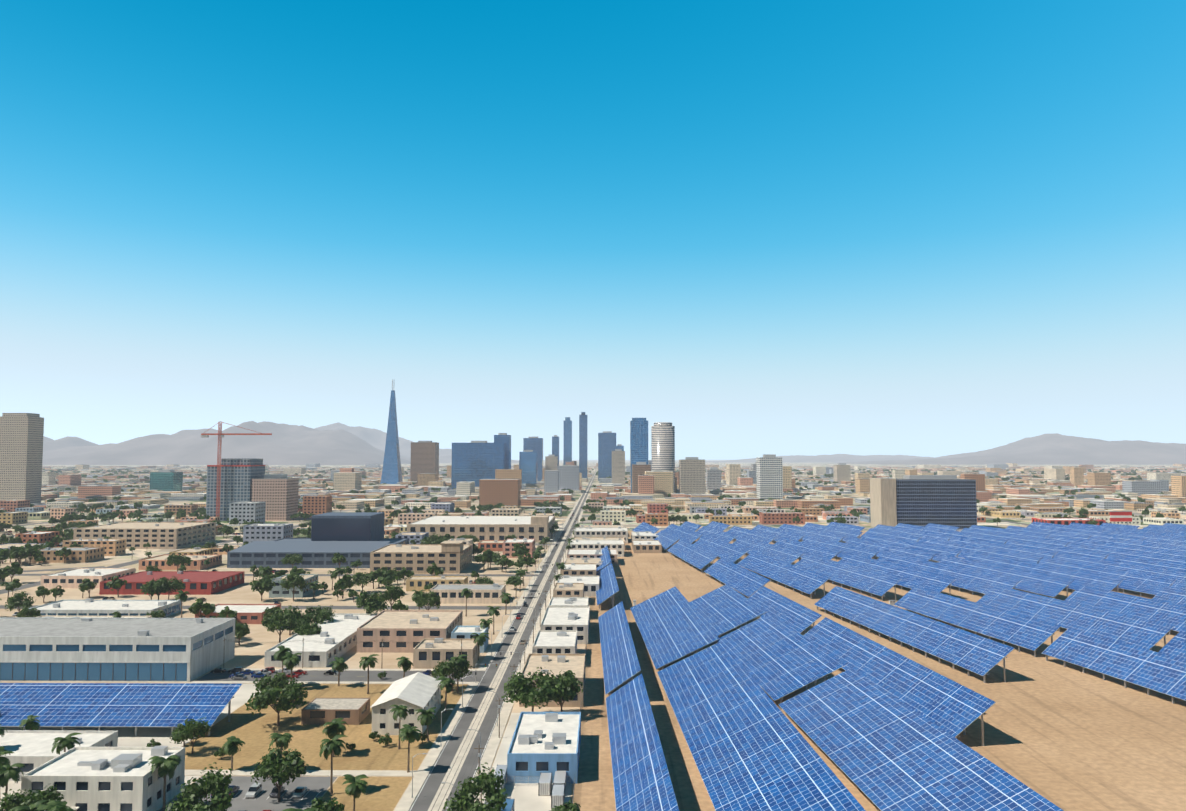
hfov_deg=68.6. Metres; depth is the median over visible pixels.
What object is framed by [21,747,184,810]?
white office building
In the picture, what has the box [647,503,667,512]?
city building
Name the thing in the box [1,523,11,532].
tree
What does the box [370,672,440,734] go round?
house
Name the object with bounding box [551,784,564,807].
container
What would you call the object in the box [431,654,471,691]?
tree
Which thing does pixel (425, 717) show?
palm
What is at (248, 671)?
car
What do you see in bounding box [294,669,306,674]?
car
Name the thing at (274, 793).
car
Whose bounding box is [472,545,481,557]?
tree
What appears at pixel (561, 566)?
palm
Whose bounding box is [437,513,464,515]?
city building
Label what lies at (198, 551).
city building
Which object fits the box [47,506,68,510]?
city building
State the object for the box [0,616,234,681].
grey hall
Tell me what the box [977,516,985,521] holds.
city building
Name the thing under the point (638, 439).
tall blue tower
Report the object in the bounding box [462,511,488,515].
city building
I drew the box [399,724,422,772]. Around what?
palm
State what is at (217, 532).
city building
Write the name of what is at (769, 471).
building
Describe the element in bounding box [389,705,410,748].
palm
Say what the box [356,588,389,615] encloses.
tree
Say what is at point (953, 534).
solar canopy
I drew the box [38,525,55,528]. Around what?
city building
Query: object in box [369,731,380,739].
bush
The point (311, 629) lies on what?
tree
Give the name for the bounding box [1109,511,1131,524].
red pylon sign
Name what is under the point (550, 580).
utility poles
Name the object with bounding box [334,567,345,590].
palm
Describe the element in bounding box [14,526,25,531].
tree
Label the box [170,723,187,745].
tree
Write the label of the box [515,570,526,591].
palm
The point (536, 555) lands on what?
palm
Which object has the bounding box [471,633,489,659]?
palm
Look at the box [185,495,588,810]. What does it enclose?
pavements
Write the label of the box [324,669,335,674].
car
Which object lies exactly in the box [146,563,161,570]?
tree
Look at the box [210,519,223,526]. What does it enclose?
tree
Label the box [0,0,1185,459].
sky
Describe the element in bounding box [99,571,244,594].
red building
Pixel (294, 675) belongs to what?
car
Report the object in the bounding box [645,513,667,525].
city building
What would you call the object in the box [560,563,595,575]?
street building
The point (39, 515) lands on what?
city building
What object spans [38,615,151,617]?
city building
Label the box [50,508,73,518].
city building
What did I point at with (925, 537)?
solar canopy
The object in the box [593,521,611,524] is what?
city building
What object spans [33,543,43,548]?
tree
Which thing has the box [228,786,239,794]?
car
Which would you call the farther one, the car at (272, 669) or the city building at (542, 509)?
the city building at (542, 509)
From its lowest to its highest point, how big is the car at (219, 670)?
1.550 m
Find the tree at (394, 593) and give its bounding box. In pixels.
[377,581,404,609]
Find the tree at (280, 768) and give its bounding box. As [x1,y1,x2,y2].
[250,747,308,801]
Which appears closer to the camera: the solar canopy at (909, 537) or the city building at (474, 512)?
the solar canopy at (909, 537)
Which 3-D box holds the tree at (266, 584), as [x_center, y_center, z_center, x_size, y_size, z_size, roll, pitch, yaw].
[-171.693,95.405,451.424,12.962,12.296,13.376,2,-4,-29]
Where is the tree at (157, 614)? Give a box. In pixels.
[146,609,165,617]
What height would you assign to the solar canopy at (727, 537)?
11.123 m
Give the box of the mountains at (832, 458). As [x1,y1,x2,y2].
[705,454,933,461]
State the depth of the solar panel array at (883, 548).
630.47 m
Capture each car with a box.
[211,667,225,672]
[228,667,243,672]
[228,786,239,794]
[229,672,244,677]
[231,674,246,679]
[240,669,254,674]
[245,783,261,797]
[251,672,265,677]
[257,669,271,674]
[260,667,274,672]
[269,786,284,796]
[278,667,290,672]
[286,672,298,677]
[293,787,307,797]
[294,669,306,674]
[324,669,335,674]
[422,670,431,674]
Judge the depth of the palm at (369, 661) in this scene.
273.25 m
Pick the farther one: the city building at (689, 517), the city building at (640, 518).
the city building at (689, 517)
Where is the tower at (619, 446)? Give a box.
[616,444,623,450]
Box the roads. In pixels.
[0,471,1185,810]
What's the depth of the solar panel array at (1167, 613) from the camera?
391.69 m
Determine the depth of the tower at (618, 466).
2389.25 m
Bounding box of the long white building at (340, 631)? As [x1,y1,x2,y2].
[264,613,378,667]
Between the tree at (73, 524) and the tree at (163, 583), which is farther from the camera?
the tree at (73, 524)
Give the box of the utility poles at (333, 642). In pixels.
[223,638,461,668]
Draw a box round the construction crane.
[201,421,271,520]
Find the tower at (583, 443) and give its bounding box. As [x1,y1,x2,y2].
[579,412,586,477]
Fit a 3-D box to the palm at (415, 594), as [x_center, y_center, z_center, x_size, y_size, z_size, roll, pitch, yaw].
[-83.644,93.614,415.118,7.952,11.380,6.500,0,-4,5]
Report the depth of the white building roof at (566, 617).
359.65 m
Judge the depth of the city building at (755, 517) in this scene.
1055.11 m
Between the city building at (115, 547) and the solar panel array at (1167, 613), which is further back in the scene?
the city building at (115, 547)
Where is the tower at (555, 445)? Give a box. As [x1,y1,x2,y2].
[552,435,558,464]
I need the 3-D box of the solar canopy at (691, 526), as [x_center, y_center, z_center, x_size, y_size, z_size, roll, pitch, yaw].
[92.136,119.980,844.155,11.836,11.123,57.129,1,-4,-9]
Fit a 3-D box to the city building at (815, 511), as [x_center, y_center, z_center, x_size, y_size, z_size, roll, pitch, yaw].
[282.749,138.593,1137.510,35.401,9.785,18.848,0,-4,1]
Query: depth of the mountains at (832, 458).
17633.22 m
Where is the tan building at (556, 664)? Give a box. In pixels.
[519,654,584,706]
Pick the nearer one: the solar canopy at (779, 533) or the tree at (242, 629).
the tree at (242, 629)
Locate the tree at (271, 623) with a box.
[261,612,296,642]
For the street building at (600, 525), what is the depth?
858.24 m
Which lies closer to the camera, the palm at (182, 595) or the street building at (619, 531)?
the palm at (182, 595)
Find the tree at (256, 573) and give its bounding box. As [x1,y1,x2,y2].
[253,565,272,577]
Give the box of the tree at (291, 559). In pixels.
[281,553,302,568]
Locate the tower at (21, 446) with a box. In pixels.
[0,413,43,503]
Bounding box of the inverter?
[889,600,895,605]
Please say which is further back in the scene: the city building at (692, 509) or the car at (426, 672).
the city building at (692, 509)
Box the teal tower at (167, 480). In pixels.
[150,470,182,490]
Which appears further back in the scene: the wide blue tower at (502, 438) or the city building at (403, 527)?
the wide blue tower at (502, 438)
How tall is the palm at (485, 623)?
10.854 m
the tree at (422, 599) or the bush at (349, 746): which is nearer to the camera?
the bush at (349, 746)
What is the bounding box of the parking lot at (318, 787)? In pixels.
[159,776,336,810]
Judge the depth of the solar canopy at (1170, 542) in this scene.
668.32 m
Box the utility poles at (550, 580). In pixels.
[448,516,578,808]
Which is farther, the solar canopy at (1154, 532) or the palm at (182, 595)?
the solar canopy at (1154, 532)
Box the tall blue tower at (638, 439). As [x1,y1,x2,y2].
[630,418,647,492]
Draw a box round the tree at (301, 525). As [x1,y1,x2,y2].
[298,523,306,527]
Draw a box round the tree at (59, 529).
[46,527,63,536]
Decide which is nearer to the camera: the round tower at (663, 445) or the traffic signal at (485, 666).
the traffic signal at (485, 666)
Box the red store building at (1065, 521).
[1032,518,1105,524]
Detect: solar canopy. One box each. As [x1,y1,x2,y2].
[596,546,611,572]
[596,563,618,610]
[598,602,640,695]
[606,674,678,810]
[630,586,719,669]
[632,522,658,533]
[654,530,679,552]
[657,641,865,810]
[663,524,702,543]
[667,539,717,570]
[680,521,701,530]
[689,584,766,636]
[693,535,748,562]
[696,526,737,542]
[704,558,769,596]
[706,521,729,531]
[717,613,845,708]
[727,526,776,543]
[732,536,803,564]
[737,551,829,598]
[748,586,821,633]
[752,525,804,542]
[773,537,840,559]
[778,524,844,541]
[778,668,1063,810]
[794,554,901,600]
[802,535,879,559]
[803,523,862,542]
[803,617,995,745]
[814,586,1014,682]
[827,522,864,538]
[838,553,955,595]
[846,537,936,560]
[859,528,921,541]
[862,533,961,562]
[873,524,951,542]
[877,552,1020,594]
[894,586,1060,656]
[895,523,923,530]
[920,523,959,530]
[924,527,1008,543]
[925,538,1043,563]
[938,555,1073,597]
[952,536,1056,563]
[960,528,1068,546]
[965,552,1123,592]
[970,525,1049,538]
[976,585,1174,650]
[1006,526,1091,538]
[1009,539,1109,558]
[1026,521,1104,532]
[1039,526,1145,540]
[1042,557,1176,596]
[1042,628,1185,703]
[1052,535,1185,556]
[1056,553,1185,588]
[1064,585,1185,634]
[1069,523,1118,532]
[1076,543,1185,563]
[1092,536,1185,551]
[1101,523,1139,530]
[1109,530,1185,541]
[1118,555,1185,570]
[1120,528,1185,537]
[1142,527,1185,533]
[1147,524,1185,530]
[1150,538,1185,546]
[1152,585,1185,605]
[1159,628,1185,659]
[1163,523,1185,527]
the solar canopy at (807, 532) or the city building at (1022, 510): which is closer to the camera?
the solar canopy at (807, 532)
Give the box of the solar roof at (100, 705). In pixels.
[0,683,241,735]
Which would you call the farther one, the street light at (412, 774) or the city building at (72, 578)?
the city building at (72, 578)
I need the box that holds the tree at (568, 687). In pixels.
[543,670,582,711]
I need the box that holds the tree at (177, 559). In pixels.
[165,553,192,570]
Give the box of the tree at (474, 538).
[470,534,478,542]
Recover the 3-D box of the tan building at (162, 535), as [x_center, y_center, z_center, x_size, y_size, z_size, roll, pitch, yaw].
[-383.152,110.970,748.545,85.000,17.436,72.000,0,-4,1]
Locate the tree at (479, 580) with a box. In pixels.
[475,575,493,583]
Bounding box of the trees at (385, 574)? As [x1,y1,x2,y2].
[0,502,1185,617]
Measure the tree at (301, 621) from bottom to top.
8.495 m
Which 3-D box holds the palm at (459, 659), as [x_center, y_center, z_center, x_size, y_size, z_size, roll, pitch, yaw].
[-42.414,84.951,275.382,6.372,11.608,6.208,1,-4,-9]
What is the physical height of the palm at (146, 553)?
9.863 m
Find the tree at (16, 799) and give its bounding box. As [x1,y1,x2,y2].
[0,784,65,810]
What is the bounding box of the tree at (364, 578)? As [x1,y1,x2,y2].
[352,572,374,591]
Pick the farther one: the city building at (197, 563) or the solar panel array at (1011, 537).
the solar panel array at (1011, 537)
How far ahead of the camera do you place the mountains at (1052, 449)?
11589.91 m
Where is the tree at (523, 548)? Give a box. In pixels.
[513,542,530,554]
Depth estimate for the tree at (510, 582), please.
488.33 m
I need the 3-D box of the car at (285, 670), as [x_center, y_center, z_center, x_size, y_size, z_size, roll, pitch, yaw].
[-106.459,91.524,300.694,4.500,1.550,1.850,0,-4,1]
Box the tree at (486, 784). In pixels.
[443,762,508,810]
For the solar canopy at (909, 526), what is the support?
on the ground at (1066, 737)
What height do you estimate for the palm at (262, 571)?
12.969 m
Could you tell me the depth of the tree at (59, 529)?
767.48 m
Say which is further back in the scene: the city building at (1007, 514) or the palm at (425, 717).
the city building at (1007, 514)
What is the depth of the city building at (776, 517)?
978.25 m
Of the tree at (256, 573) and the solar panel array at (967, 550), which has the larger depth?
the solar panel array at (967, 550)
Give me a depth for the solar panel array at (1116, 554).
597.28 m
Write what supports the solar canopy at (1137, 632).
on the ground at (1066, 737)
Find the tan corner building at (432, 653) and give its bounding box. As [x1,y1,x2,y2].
[413,638,479,668]
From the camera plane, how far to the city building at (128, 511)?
1096.86 m
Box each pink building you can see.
[251,474,298,520]
[357,610,462,652]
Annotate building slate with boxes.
[227,512,408,567]
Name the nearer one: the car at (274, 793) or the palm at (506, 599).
the car at (274, 793)
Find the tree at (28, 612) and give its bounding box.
[15,607,40,616]
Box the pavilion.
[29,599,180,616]
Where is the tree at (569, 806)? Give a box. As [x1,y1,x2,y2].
[551,800,580,810]
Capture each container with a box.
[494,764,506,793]
[501,799,514,810]
[538,773,551,795]
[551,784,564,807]
[553,771,565,787]
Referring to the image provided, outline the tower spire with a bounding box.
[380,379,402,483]
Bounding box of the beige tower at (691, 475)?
[679,457,704,493]
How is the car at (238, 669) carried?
on the roads
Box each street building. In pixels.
[549,597,588,605]
[553,583,583,596]
[557,575,598,596]
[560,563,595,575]
[564,557,602,567]
[567,549,616,564]
[570,540,623,556]
[573,537,624,549]
[574,526,627,542]
[579,525,622,526]
[631,531,657,540]
[632,540,661,552]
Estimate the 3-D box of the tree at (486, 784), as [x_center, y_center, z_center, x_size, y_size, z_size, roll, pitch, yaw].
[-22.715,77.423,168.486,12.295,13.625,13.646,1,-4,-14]
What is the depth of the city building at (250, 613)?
395.08 m
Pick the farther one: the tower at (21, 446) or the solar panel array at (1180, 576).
the tower at (21, 446)
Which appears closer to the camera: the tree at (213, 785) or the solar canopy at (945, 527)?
the tree at (213, 785)
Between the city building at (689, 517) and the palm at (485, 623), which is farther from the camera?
the city building at (689, 517)
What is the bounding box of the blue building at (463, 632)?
[451,626,488,652]
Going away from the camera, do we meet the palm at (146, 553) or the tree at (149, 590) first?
the tree at (149, 590)
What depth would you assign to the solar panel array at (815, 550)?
632.45 m
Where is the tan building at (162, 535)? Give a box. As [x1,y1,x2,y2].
[73,522,215,548]
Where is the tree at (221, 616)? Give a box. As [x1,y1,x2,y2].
[211,613,238,624]
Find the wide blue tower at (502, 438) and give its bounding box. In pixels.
[494,433,510,468]
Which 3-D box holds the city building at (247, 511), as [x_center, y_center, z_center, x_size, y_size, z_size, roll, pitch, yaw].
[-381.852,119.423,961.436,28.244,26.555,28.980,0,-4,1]
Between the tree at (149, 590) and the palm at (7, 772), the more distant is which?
the tree at (149, 590)
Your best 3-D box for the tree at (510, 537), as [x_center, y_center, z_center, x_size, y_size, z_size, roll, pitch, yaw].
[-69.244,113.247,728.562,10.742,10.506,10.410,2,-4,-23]
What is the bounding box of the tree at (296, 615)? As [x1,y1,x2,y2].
[278,603,303,634]
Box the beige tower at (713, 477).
[706,467,721,492]
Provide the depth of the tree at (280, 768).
186.39 m
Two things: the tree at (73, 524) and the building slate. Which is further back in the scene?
the tree at (73, 524)
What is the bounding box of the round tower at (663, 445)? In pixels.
[651,422,674,492]
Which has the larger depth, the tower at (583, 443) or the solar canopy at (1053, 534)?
the tower at (583, 443)
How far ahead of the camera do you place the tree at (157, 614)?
380.29 m
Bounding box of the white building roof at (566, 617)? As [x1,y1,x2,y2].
[541,605,589,643]
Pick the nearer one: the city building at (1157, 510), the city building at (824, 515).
the city building at (824, 515)
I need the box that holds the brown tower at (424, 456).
[410,441,438,481]
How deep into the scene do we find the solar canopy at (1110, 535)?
744.14 m
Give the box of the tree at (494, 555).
[482,551,501,568]
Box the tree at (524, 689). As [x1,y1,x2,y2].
[501,667,564,711]
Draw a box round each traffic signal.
[475,663,498,682]
[499,651,520,669]
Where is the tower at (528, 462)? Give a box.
[519,450,537,483]
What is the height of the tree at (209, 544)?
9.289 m
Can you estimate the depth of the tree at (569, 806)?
166.84 m
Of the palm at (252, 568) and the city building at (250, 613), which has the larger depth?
the palm at (252, 568)
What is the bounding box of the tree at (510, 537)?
[505,534,516,539]
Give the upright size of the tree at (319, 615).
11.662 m
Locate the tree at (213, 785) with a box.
[165,762,233,810]
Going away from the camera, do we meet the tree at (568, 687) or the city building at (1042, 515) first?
the tree at (568, 687)
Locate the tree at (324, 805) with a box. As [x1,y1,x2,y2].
[306,797,344,810]
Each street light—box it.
[412,753,426,797]
[441,708,452,745]
[462,676,466,707]
[468,729,480,769]
[487,691,497,725]
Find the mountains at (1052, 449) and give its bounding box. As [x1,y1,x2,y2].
[836,433,1185,464]
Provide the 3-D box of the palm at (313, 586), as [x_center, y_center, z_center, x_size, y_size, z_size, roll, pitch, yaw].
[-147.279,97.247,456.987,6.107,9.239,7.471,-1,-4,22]
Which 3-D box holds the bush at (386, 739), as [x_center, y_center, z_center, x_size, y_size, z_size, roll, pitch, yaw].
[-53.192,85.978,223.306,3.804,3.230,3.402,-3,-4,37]
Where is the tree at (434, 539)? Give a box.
[423,533,441,543]
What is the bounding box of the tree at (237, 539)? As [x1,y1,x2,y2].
[233,535,242,542]
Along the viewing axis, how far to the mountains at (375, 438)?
16779.88 m
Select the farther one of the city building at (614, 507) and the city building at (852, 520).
the city building at (614, 507)
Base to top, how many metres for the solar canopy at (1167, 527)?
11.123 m
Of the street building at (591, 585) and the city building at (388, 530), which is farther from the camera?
the city building at (388, 530)
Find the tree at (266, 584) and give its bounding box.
[249,577,275,600]
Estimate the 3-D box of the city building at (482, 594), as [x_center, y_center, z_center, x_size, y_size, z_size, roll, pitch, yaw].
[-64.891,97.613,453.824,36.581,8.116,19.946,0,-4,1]
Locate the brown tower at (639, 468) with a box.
[632,462,650,492]
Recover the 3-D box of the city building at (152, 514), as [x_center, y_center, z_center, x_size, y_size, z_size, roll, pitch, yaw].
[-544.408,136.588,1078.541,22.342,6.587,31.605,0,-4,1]
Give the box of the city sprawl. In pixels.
[33,460,1185,509]
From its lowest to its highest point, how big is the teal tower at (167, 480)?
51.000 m
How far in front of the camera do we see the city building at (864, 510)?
1132.76 m
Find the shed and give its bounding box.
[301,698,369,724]
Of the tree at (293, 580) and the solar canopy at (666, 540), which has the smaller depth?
the tree at (293, 580)
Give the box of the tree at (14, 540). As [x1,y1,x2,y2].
[4,535,21,543]
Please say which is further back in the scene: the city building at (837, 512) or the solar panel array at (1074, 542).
the city building at (837, 512)
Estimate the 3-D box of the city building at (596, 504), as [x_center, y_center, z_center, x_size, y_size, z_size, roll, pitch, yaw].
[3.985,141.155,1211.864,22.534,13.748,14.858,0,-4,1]
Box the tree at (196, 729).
[169,716,210,753]
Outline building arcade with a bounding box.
[407,516,554,541]
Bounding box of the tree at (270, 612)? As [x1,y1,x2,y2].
[262,606,279,620]
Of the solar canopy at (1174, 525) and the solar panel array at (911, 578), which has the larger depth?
the solar canopy at (1174, 525)
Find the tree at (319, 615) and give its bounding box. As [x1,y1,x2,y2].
[302,605,335,623]
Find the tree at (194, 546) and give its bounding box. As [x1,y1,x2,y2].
[191,544,204,548]
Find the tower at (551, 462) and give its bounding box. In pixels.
[545,455,557,469]
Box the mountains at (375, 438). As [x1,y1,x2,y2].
[314,422,518,462]
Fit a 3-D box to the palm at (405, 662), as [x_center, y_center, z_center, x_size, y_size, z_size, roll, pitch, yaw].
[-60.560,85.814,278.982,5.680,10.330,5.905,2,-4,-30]
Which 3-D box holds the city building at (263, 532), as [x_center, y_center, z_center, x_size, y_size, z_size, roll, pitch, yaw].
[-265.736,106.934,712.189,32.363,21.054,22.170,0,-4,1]
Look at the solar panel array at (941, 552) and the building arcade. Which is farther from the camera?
the building arcade
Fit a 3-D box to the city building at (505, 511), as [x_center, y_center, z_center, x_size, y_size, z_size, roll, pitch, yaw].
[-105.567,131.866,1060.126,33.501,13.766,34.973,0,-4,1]
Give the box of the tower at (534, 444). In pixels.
[523,437,542,480]
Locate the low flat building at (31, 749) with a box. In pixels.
[0,730,117,780]
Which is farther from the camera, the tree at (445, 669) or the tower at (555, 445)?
the tower at (555, 445)
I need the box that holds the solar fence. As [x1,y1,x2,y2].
[572,529,663,802]
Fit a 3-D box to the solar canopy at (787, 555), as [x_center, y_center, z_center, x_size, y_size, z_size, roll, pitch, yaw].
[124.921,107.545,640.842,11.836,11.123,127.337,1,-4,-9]
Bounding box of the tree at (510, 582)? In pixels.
[505,576,522,589]
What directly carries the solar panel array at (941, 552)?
on the ground at (1066, 737)
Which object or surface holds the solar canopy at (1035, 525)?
on the ground at (1066, 737)
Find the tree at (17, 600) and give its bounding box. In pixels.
[3,590,35,612]
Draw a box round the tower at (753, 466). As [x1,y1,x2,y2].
[751,462,755,469]
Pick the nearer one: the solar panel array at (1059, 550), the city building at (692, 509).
the solar panel array at (1059, 550)
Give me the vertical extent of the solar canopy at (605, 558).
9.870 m
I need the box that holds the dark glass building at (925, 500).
[870,475,976,528]
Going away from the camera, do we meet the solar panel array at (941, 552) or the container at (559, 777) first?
the container at (559, 777)
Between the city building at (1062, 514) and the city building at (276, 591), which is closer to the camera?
the city building at (276, 591)
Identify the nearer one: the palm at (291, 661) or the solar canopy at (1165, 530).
the palm at (291, 661)
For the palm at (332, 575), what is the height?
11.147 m
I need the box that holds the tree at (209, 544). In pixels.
[203,542,217,547]
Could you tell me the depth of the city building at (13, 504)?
1173.95 m
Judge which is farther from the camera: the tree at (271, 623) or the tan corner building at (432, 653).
the tree at (271, 623)
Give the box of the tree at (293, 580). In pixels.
[278,569,307,600]
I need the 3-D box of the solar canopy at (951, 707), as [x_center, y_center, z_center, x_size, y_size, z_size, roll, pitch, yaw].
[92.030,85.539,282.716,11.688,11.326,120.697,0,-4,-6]
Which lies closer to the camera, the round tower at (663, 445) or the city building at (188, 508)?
the city building at (188, 508)
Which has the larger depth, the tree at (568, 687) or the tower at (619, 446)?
the tower at (619, 446)
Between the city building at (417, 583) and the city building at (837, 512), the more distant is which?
the city building at (837, 512)
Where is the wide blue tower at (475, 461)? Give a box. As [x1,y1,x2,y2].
[451,441,505,488]
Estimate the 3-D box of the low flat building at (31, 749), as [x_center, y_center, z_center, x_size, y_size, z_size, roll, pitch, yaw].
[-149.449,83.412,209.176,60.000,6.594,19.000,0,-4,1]
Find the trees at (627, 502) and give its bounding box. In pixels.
[42,468,1185,509]
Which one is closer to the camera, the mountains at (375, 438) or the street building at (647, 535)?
the street building at (647, 535)
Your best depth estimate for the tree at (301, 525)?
890.86 m
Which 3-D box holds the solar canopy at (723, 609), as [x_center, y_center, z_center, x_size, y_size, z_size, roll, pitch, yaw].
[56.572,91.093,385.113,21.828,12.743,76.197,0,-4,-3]
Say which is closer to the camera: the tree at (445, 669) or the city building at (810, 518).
the tree at (445, 669)
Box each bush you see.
[146,739,160,746]
[213,748,225,758]
[346,743,355,750]
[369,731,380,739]
[378,671,386,678]
[378,733,391,745]
[417,733,427,742]
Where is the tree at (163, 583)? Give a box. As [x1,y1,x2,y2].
[147,577,171,599]
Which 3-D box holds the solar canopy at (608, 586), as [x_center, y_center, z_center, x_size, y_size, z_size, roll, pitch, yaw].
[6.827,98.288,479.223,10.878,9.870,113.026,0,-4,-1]
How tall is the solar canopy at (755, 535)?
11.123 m
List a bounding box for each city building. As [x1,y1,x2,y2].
[0,499,29,511]
[0,512,27,523]
[0,543,45,557]
[15,507,43,511]
[15,531,59,545]
[28,511,49,518]
[31,547,104,562]
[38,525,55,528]
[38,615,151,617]
[40,568,134,587]
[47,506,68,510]
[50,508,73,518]
[63,538,125,555]
[68,520,97,523]
[96,509,119,513]
[112,509,147,516]
[132,517,161,521]
[138,512,164,517]
[139,554,221,569]
[164,504,197,514]
[169,547,212,554]
[175,519,213,521]
[180,517,219,520]
[195,604,280,623]
[213,546,240,554]
[215,524,221,534]
[224,524,246,531]
[229,501,265,523]
[243,523,292,542]
[269,574,317,597]
[302,496,331,514]
[377,509,406,516]
[384,518,392,524]
[384,524,406,532]
[384,527,399,537]
[395,532,428,543]
[398,513,436,523]
[406,576,467,591]
[422,509,444,512]
[430,583,505,603]
[431,502,453,512]
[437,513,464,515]
[448,538,472,552]
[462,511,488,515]
[478,540,504,550]
[491,508,520,515]
[501,505,517,507]
[503,538,534,557]
[519,513,552,515]
[535,506,561,514]
[588,502,603,511]
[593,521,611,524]
[600,510,625,521]
[603,506,629,509]
[610,509,643,516]
[636,514,644,522]
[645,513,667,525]
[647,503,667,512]
[668,514,703,520]
[678,513,712,518]
[690,506,707,512]
[696,508,726,515]
[709,515,751,524]
[718,505,734,512]
[728,514,758,520]
[741,506,776,512]
[757,508,784,511]
[759,512,804,523]
[794,508,824,515]
[805,514,817,521]
[809,505,819,507]
[822,511,859,515]
[822,513,851,519]
[827,516,858,524]
[844,506,870,513]
[847,507,867,513]
[860,514,870,522]
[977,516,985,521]
[981,508,1001,515]
[990,511,1020,517]
[1012,509,1036,511]
[1018,511,1038,516]
[1030,507,1067,511]
[1035,513,1056,517]
[1045,512,1066,517]
[1076,510,1117,516]
[1089,516,1140,524]
[1137,508,1177,512]
[1143,517,1183,524]
[1149,509,1169,516]
[1151,511,1179,518]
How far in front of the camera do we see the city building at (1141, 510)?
1177.50 m
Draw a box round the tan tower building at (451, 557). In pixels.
[370,541,471,573]
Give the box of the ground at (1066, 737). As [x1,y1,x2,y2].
[0,531,1185,810]
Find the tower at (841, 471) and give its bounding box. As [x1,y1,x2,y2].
[833,463,850,483]
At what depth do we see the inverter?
438.18 m
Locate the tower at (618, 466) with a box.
[612,449,624,485]
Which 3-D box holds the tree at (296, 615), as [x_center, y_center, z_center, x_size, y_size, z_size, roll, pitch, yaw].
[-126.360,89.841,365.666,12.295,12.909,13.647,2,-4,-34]
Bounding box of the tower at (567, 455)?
[563,417,571,464]
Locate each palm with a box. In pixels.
[0,582,17,602]
[0,724,6,736]
[0,746,13,798]
[0,763,24,810]
[10,800,46,810]
[19,715,39,729]
[35,800,74,810]
[51,732,81,754]
[144,551,151,557]
[147,755,181,810]
[174,590,188,617]
[178,564,186,570]
[221,736,245,770]
[248,565,257,580]
[258,568,270,575]
[269,733,293,754]
[274,645,292,676]
[282,651,301,689]
[282,807,317,810]
[306,581,318,598]
[319,734,347,794]
[322,718,348,756]
[327,570,338,589]
[329,657,347,685]
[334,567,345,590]
[342,774,368,810]
[350,561,358,567]
[359,654,377,693]
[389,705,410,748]
[395,656,413,677]
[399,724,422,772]
[411,590,425,609]
[413,707,435,740]
[436,676,455,712]
[450,654,467,692]
[461,588,473,615]
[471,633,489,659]
[479,618,493,630]
[486,606,500,634]
[499,592,512,614]
[510,576,523,598]
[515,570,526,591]
[532,552,540,566]
[541,538,548,551]
[553,574,562,580]
[556,562,565,569]
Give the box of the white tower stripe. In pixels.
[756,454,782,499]
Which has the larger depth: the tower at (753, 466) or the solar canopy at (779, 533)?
the tower at (753, 466)
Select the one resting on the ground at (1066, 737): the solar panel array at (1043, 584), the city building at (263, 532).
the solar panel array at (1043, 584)
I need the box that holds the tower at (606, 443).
[598,431,615,480]
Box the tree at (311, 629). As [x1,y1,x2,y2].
[294,622,321,634]
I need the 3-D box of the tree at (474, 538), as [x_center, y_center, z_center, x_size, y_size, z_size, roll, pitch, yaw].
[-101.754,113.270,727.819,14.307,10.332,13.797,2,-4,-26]
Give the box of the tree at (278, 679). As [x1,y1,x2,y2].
[253,672,290,705]
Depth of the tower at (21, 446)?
1405.77 m
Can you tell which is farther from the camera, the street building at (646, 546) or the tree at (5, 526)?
the tree at (5, 526)
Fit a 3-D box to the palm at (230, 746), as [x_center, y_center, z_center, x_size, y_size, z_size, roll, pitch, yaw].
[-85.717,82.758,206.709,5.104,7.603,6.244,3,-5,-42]
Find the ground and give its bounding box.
[0,460,1185,810]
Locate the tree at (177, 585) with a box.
[159,576,185,599]
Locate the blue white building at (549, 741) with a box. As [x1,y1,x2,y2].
[507,710,580,783]
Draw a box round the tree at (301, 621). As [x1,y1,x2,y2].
[290,617,308,630]
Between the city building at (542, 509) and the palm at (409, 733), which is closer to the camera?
the palm at (409, 733)
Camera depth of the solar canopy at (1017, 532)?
766.48 m
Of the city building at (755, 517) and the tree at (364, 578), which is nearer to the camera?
the tree at (364, 578)
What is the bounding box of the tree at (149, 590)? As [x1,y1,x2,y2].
[140,581,161,599]
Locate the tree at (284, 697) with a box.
[245,678,307,725]
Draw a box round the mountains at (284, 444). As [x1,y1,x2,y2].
[42,421,410,464]
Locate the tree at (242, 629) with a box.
[235,622,249,645]
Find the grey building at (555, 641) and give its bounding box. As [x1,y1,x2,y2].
[532,630,576,653]
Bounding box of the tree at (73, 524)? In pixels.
[67,521,80,527]
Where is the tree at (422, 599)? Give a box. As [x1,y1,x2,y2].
[413,590,440,609]

